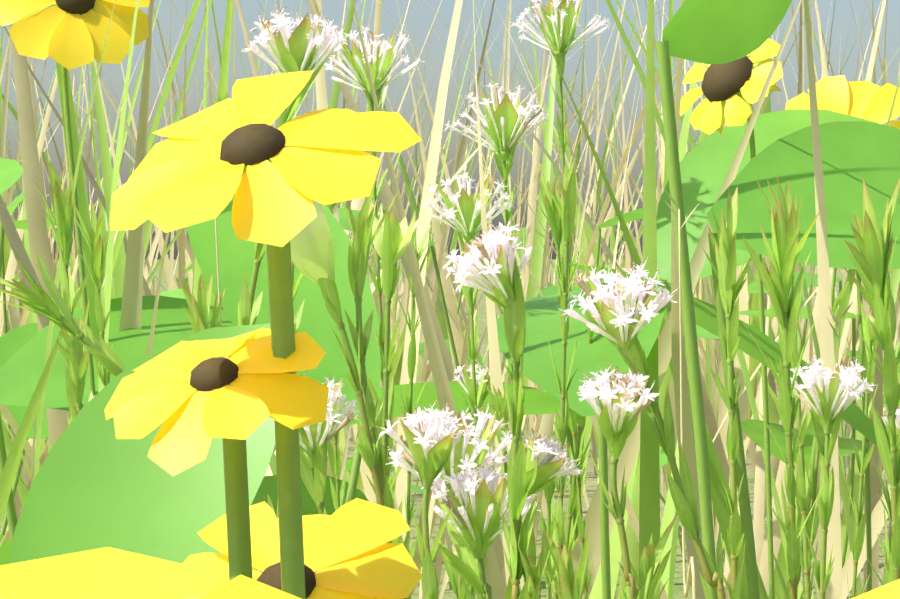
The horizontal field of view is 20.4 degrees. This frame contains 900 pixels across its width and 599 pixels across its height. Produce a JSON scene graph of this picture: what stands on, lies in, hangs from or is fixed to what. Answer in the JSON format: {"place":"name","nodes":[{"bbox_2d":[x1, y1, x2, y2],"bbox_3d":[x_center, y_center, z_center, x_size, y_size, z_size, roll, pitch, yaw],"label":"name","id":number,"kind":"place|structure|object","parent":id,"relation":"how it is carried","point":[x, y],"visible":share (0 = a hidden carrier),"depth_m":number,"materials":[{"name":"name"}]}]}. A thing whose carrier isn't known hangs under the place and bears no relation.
{"place":"outdoors","nodes":[
{"label":"outdoors","id":0,"kind":"place"},
{"bbox_2d":[215,218,221,326],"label":"grass stem","id":1,"kind":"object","parent":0,"point":[217,265],"depth_m":2.46,"materials":[{"name":"beige plant"}]},
{"bbox_2d":[0,0,899,598],"bbox_3d":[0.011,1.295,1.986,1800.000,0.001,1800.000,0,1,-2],"label":"ground","id":2,"kind":"structure","parent":0,"point":[590,482],"depth_m":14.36,"materials":[{"name":"green plant"}]},
{"bbox_2d":[31,159,76,419],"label":"flower","id":3,"kind":"object","parent":2,"relation":"on","point":[63,218],"visible":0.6,"depth_m":2.50,"materials":[{"name":"green plant"}]},
{"bbox_2d":[0,245,125,375],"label":"flower","id":4,"kind":"object","parent":2,"relation":"on","point":[37,299],"visible":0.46,"depth_m":1.97,"materials":[{"name":"green plant"}]},
{"bbox_2d":[55,296,89,424],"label":"flower","id":5,"kind":"object","parent":2,"relation":"on","point":[76,356],"visible":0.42,"depth_m":2.33,"materials":[{"name":"green plant"}]},
{"bbox_2d":[0,0,149,394],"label":"yellow daisy","id":6,"kind":"object","parent":2,"relation":"on","point":[68,34],"visible":0.79,"depth_m":3.83,"materials":[{"name":"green plant"}]},
{"bbox_2d":[72,391,92,416],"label":"flower","id":7,"kind":"object","parent":2,"relation":"on","point":[75,410],"depth_m":2.00,"materials":[{"name":"green plant"}]},
{"bbox_2d":[74,197,111,386],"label":"flower","id":8,"kind":"object","parent":2,"relation":"on","point":[95,241],"visible":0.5,"depth_m":3.23,"materials":[{"name":"green plant"}]},
{"bbox_2d":[0,295,234,544],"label":"broadleaf plant","id":9,"kind":"object","parent":2,"relation":"on","point":[21,370],"visible":0.23,"depth_m":4.02,"materials":[{"name":"green plant"}]},
{"bbox_2d":[8,324,274,563],"bbox_3d":[-0.153,0.660,1.219,0.148,1.297,0.059,0,1,3],"label":"leaf","id":10,"kind":"object","parent":2,"relation":"on","point":[96,484],"visible":0.43,"depth_m":1.22,"materials":[{"name":"green plant"}]},
{"bbox_2d":[0,547,300,598],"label":"yellow daisy","id":11,"kind":"object","parent":2,"relation":"on","point":[107,573],"visible":1,"depth_m":0.35,"materials":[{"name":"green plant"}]},
{"bbox_2d":[179,273,225,333],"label":"flower","id":12,"kind":"object","parent":2,"relation":"on","point":[199,309],"visible":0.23,"depth_m":2.01,"materials":[{"name":"green plant"}]},
{"bbox_2d":[105,328,328,580],"bbox_3d":[-0.081,0.663,0.896,0.084,1.304,0.070,1,1,30],"label":"yellow daisy","id":13,"kind":"object","parent":2,"relation":"on","point":[217,392],"visible":1,"depth_m":0.88,"materials":[{"name":"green plant"}]},
{"bbox_2d":[110,70,421,598],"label":"yellow daisy","id":14,"kind":"object","parent":2,"relation":"on","point":[275,182],"visible":1,"depth_m":0.86,"materials":[{"name":"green plant"}]},
{"bbox_2d":[267,261,304,517],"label":"flower","id":15,"kind":"object","parent":2,"relation":"on","point":[298,315],"depth_m":2.63,"materials":[{"name":"green plant"}]},
{"bbox_2d":[238,6,347,325],"bbox_3d":[-0.169,0.521,2.220,0.160,1.562,0.096,0,1,-2],"label":"flower","id":16,"kind":"object","parent":2,"relation":"on","point":[297,50],"visible":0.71,"depth_m":2.20,"materials":[{"name":"white plant"}]},
{"bbox_2d":[182,498,421,598],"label":"yellow daisy","id":17,"kind":"object","parent":2,"relation":"on","point":[350,552],"visible":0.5,"depth_m":0.95,"materials":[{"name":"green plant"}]},
{"bbox_2d":[299,374,359,514],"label":"flower","id":18,"kind":"object","parent":2,"relation":"on","point":[315,439],"visible":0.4,"depth_m":2.02,"materials":[{"name":"green plant"}]},
{"bbox_2d":[327,202,346,510],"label":"flower","id":19,"kind":"object","parent":2,"relation":"on","point":[338,497],"visible":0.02,"depth_m":3.96,"materials":[{"name":"green plant"}]},
{"bbox_2d":[290,200,409,598],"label":"flower bud","id":20,"kind":"object","parent":2,"relation":"on","point":[312,250],"visible":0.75,"depth_m":1.99,"materials":[{"name":"green plant"}]},
{"bbox_2d":[325,26,424,502],"bbox_3d":[-0.111,0.437,3.677,0.149,1.679,0.158,0,1,-2],"label":"flower","id":21,"kind":"object","parent":2,"relation":"on","point":[381,63],"visible":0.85,"depth_m":3.65,"materials":[{"name":"white plant"}]},
{"bbox_2d":[343,171,410,598],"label":"plant","id":22,"kind":"object","parent":2,"relation":"on","point":[358,252],"visible":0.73,"depth_m":2.01,"materials":[{"name":"green plant"}]},
{"bbox_2d":[367,203,414,490],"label":"flower","id":23,"kind":"object","parent":2,"relation":"on","point":[392,239],"visible":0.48,"depth_m":2.34,"materials":[{"name":"green plant"}]},
{"bbox_2d":[394,224,431,598],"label":"flower","id":24,"kind":"object","parent":2,"relation":"on","point":[411,360],"visible":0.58,"depth_m":3.71,"materials":[{"name":"green plant"}]},
{"bbox_2d":[377,400,466,598],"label":"flower","id":25,"kind":"object","parent":2,"relation":"on","point":[429,454],"visible":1,"depth_m":1.97,"materials":[{"name":"white plant"}]},
{"bbox_2d":[385,403,520,598],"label":"flower","id":26,"kind":"object","parent":2,"relation":"on","point":[467,449],"visible":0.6,"depth_m":2.15,"materials":[{"name":"white plant"}]},
{"bbox_2d":[423,171,514,598],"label":"flower","id":27,"kind":"object","parent":2,"relation":"on","point":[463,209],"visible":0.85,"depth_m":3.46,"materials":[{"name":"white plant"}]},
{"bbox_2d":[452,363,490,598],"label":"flower","id":28,"kind":"object","parent":2,"relation":"on","point":[487,380],"visible":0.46,"depth_m":3.58,"materials":[{"name":"white plant"}]},
{"bbox_2d":[421,460,541,598],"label":"flower","id":29,"kind":"object","parent":2,"relation":"on","point":[478,508],"visible":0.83,"depth_m":2.06,"materials":[{"name":"white plant"}]},
{"bbox_2d":[443,219,536,598],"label":"flower","id":30,"kind":"object","parent":2,"relation":"on","point":[495,278],"visible":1,"depth_m":1.96,"materials":[{"name":"green plant"}]},
{"bbox_2d":[443,80,548,528],"bbox_3d":[0.073,0.467,3.885,0.167,1.612,0.157,0,1,-2],"label":"flower","id":31,"kind":"object","parent":2,"relation":"on","point":[505,121],"visible":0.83,"depth_m":3.85,"materials":[{"name":"white plant"}]},
{"bbox_2d":[485,382,520,590],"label":"flower","id":32,"kind":"object","parent":2,"relation":"on","point":[499,404],"visible":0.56,"depth_m":3.17,"materials":[{"name":"green plant"}]},
{"bbox_2d":[517,528,557,598],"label":"flower","id":33,"kind":"object","parent":2,"relation":"on","point":[533,573],"visible":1,"depth_m":1.96,"materials":[{"name":"green plant"}]},
{"bbox_2d":[502,428,583,591],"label":"flower","id":34,"kind":"object","parent":2,"relation":"on","point":[545,467],"visible":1,"depth_m":1.97,"materials":[{"name":"green plant"}]},
{"bbox_2d":[538,426,565,598],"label":"flower","id":35,"kind":"object","parent":2,"relation":"on","point":[549,528],"visible":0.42,"depth_m":3.21,"materials":[{"name":"green plant"}]},
{"bbox_2d":[508,0,611,501],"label":"flower","id":36,"kind":"object","parent":2,"relation":"on","point":[559,23],"visible":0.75,"depth_m":4.16,"materials":[{"name":"white plant"}]},
{"bbox_2d":[543,167,581,598],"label":"flower","id":37,"kind":"object","parent":2,"relation":"on","point":[566,207],"visible":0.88,"depth_m":2.98,"materials":[{"name":"green plant"}]},
{"bbox_2d":[535,168,595,598],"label":"flower","id":38,"kind":"object","parent":2,"relation":"on","point":[553,217],"visible":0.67,"depth_m":3.50,"materials":[{"name":"green plant"}]},
{"bbox_2d":[544,529,588,598],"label":"flower","id":39,"kind":"object","parent":2,"relation":"on","point":[570,586],"visible":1,"depth_m":1.95,"materials":[{"name":"green plant"}]},
{"bbox_2d":[555,253,605,588],"bbox_3d":[0.160,0.609,3.326,0.115,1.347,0.051,0,1,-23],"label":"flower","id":40,"kind":"object","parent":2,"relation":"on","point":[572,501],"visible":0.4,"depth_m":3.32,"materials":[{"name":"green plant"}]},
{"bbox_2d":[576,362,658,598],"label":"flower","id":41,"kind":"object","parent":2,"relation":"on","point":[625,400],"visible":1,"depth_m":1.95,"materials":[{"name":"white plant"}]},
{"bbox_2d":[618,517,674,598],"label":"flower","id":42,"kind":"object","parent":2,"relation":"on","point":[650,557],"visible":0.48,"depth_m":1.99,"materials":[{"name":"green plant"}]},
{"bbox_2d":[556,257,744,598],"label":"flower","id":43,"kind":"object","parent":2,"relation":"on","point":[619,316],"visible":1,"depth_m":1.96,"materials":[{"name":"white plant"}]},
{"bbox_2d":[656,0,791,598],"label":"leaf","id":44,"kind":"object","parent":2,"relation":"on","point":[713,31],"visible":0.94,"depth_m":3.00,"materials":[{"name":"green plant"}]},
{"bbox_2d":[703,186,755,598],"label":"flower","id":45,"kind":"object","parent":2,"relation":"on","point":[730,288],"visible":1,"depth_m":2.22,"materials":[{"name":"green plant"}]},
{"bbox_2d":[680,39,782,598],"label":"yellow daisy","id":46,"kind":"object","parent":2,"relation":"on","point":[731,91],"visible":0.77,"depth_m":3.86,"materials":[{"name":"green plant"}]},
{"bbox_2d":[656,109,878,397],"bbox_3d":[0.540,0.464,4.237,0.415,1.586,0.269,0,1,-2],"label":"broadleaf plant","id":47,"kind":"object","parent":2,"relation":"on","point":[705,163],"visible":0.19,"depth_m":4.29,"materials":[{"name":"green plant"}]},
{"bbox_2d":[742,199,823,598],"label":"flower","id":48,"kind":"object","parent":2,"relation":"on","point":[777,280],"visible":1,"depth_m":2.05,"materials":[{"name":"green plant"}]},
{"bbox_2d":[755,172,816,598],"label":"flower","id":49,"kind":"object","parent":2,"relation":"on","point":[802,494],"visible":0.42,"depth_m":2.60,"materials":[{"name":"green plant"}]},
{"bbox_2d":[707,121,899,598],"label":"broadleaf plant","id":50,"kind":"object","parent":2,"relation":"on","point":[854,154],"visible":0.65,"depth_m":3.32,"materials":[{"name":"green plant"}]},
{"bbox_2d":[802,268,848,595],"bbox_3d":[0.539,0.541,3.638,0.100,1.470,0.051,0,1,-13],"label":"flower","id":51,"kind":"object","parent":2,"relation":"on","point":[813,485],"visible":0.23,"depth_m":3.63,"materials":[{"name":"green plant"}]},
{"bbox_2d":[790,352,877,598],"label":"flower","id":52,"kind":"object","parent":2,"relation":"on","point":[833,396],"visible":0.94,"depth_m":2.47,"materials":[{"name":"white plant"}]},
{"bbox_2d":[826,302,852,475],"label":"plant","id":53,"kind":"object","parent":2,"relation":"on","point":[835,319],"depth_m":2.62,"materials":[{"name":"green plant"}]},
{"bbox_2d":[785,75,899,591],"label":"yellow daisy","id":54,"kind":"object","parent":2,"relation":"on","point":[867,100],"visible":0.19,"depth_m":4.42,"materials":[{"name":"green plant"}]},
{"bbox_2d":[843,302,877,598],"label":"flower","id":55,"kind":"object","parent":2,"relation":"on","point":[862,464],"visible":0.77,"depth_m":3.81,"materials":[{"name":"green plant"}]},
{"bbox_2d":[840,179,899,585],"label":"flower","id":56,"kind":"object","parent":2,"relation":"on","point":[872,262],"visible":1,"depth_m":2.08,"materials":[{"name":"green plant"}]},
{"bbox_2d":[851,579,899,598],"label":"yellow daisy","id":57,"kind":"object","parent":2,"relation":"on","point":[890,590],"visible":1,"depth_m":0.99,"materials":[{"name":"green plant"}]},
{"bbox_2d":[876,406,899,584],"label":"flower","id":58,"kind":"object","parent":2,"relation":"on","point":[887,550],"visible":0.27,"depth_m":2.63,"materials":[{"name":"green plant"}]},
{"bbox_2d":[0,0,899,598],"bbox_3d":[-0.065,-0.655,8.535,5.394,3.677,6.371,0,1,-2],"label":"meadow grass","id":59,"kind":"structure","parent":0,"point":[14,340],"depth_m":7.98,"materials":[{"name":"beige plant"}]},
{"bbox_2d":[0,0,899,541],"bbox_3d":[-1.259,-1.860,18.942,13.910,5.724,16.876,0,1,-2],"label":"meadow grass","id":60,"kind":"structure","parent":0,"point":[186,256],"depth_m":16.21,"materials":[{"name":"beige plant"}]},
{"bbox_2d":[0,0,899,259],"label":"sky","id":61,"kind":"structure","parent":0,"point":[843,13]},
{"bbox_2d":[665,192,698,598],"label":"stem","id":62,"kind":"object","parent":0,"point":[691,567],"depth_m":2.32,"materials":[{"name":"green plant"}]}
]}

